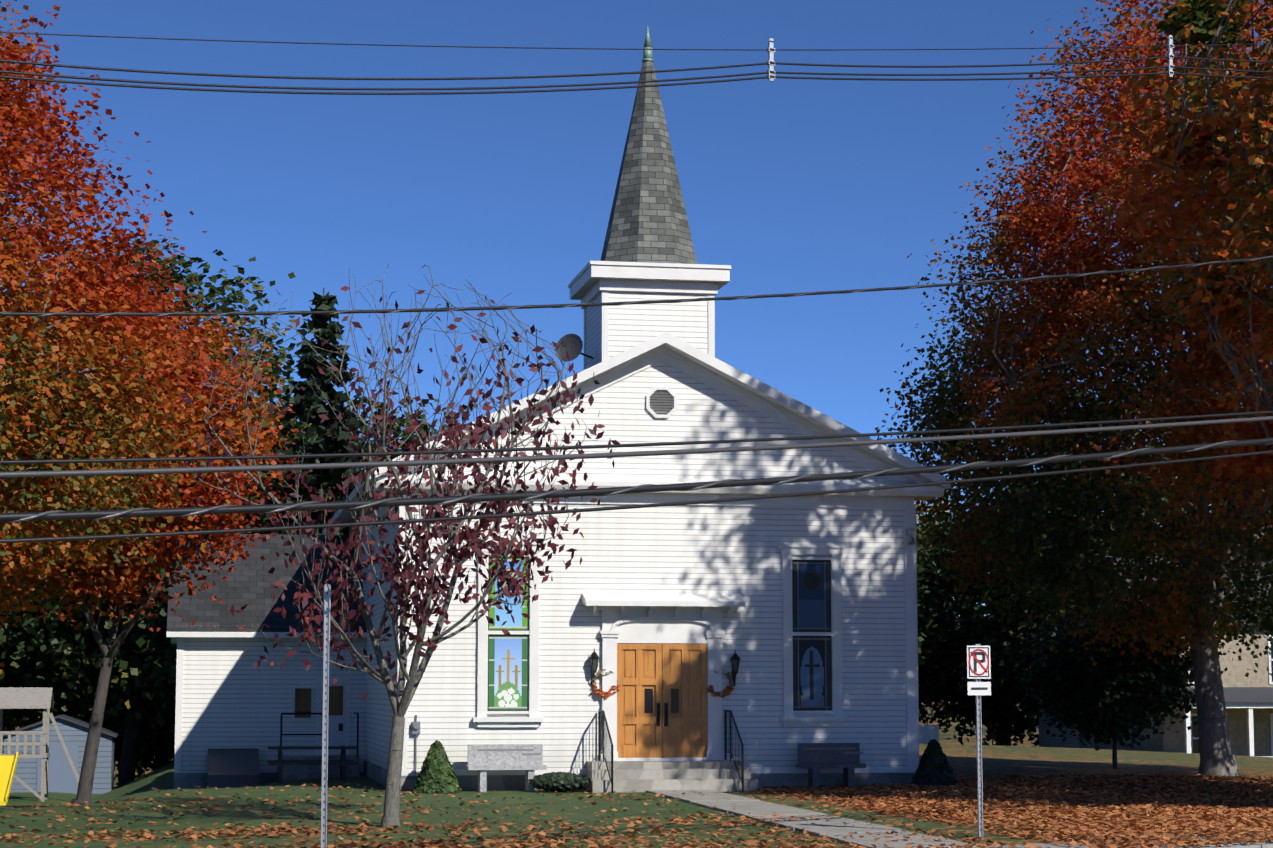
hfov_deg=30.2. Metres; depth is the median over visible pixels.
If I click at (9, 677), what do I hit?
tree
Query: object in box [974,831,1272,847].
sidewalk
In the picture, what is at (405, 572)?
young lawn tree
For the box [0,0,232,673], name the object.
maple tree
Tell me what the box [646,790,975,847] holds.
front walk
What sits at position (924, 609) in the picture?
tree
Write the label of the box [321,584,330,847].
sign post
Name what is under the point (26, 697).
playset tower
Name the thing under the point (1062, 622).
tree
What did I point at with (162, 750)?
tree
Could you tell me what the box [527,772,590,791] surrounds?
low shrub
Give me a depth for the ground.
37.11 m
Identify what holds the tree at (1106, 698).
on the ground
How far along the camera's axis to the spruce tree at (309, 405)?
68.02 m
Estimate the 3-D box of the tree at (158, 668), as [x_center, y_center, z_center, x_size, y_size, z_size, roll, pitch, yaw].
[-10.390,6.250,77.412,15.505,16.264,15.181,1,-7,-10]
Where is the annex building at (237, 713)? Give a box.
[166,534,367,788]
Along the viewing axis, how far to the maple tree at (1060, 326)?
48.46 m
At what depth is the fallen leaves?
34.70 m
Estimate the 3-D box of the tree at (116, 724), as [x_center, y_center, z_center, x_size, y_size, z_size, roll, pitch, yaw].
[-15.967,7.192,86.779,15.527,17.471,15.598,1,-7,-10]
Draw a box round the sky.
[0,0,1272,617]
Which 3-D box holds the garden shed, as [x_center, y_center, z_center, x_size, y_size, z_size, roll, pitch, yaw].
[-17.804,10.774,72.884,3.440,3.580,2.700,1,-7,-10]
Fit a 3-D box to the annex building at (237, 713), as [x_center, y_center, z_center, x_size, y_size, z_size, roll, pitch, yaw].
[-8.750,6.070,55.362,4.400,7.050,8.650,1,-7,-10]
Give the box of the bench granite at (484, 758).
[466,744,546,791]
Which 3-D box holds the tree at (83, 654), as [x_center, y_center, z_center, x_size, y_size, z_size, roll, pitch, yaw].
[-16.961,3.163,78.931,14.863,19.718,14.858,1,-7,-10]
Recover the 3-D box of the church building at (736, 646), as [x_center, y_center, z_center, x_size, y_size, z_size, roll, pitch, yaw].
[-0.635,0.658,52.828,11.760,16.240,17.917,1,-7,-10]
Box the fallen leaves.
[0,773,1272,847]
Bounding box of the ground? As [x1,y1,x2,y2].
[0,669,1272,847]
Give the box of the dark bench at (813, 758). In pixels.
[796,743,865,787]
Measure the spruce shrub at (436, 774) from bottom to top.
0.992 m
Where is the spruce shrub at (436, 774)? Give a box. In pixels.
[413,740,460,792]
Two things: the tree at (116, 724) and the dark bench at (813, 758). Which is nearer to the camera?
the dark bench at (813, 758)
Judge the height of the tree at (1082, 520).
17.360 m
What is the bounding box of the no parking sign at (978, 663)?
[967,644,990,838]
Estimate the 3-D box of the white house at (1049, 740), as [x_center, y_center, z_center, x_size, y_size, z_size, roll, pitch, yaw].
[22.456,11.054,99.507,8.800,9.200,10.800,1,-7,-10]
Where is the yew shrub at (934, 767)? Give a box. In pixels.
[911,738,956,786]
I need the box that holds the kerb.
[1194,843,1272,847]
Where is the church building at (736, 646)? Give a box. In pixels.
[322,26,949,792]
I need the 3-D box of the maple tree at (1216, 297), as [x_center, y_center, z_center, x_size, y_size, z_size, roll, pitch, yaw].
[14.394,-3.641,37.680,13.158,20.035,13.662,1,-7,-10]
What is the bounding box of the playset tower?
[0,687,79,805]
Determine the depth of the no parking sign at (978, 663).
30.00 m
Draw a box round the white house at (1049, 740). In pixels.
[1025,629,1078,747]
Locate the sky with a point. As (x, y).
(794, 185)
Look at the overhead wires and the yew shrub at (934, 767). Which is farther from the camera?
the yew shrub at (934, 767)
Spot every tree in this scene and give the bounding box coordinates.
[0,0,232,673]
[0,219,343,785]
[0,261,299,804]
[0,389,335,774]
[0,576,65,740]
[0,638,154,784]
[3,412,277,775]
[75,359,476,752]
[167,264,619,827]
[260,288,366,534]
[868,0,1272,775]
[915,497,1035,731]
[916,488,1112,746]
[916,515,962,663]
[994,438,1161,662]
[998,362,1272,687]
[1000,590,1227,768]
[1086,0,1272,502]
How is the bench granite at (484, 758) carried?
on the ground
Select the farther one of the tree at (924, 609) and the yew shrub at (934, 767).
the tree at (924, 609)
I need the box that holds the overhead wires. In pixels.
[0,32,1272,542]
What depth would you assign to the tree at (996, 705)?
104.19 m
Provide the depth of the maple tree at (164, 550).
39.87 m
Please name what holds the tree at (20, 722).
on the ground
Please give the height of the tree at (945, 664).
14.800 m
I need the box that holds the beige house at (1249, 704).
[1063,556,1272,756]
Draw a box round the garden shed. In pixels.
[3,714,118,794]
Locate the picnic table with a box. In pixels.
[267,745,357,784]

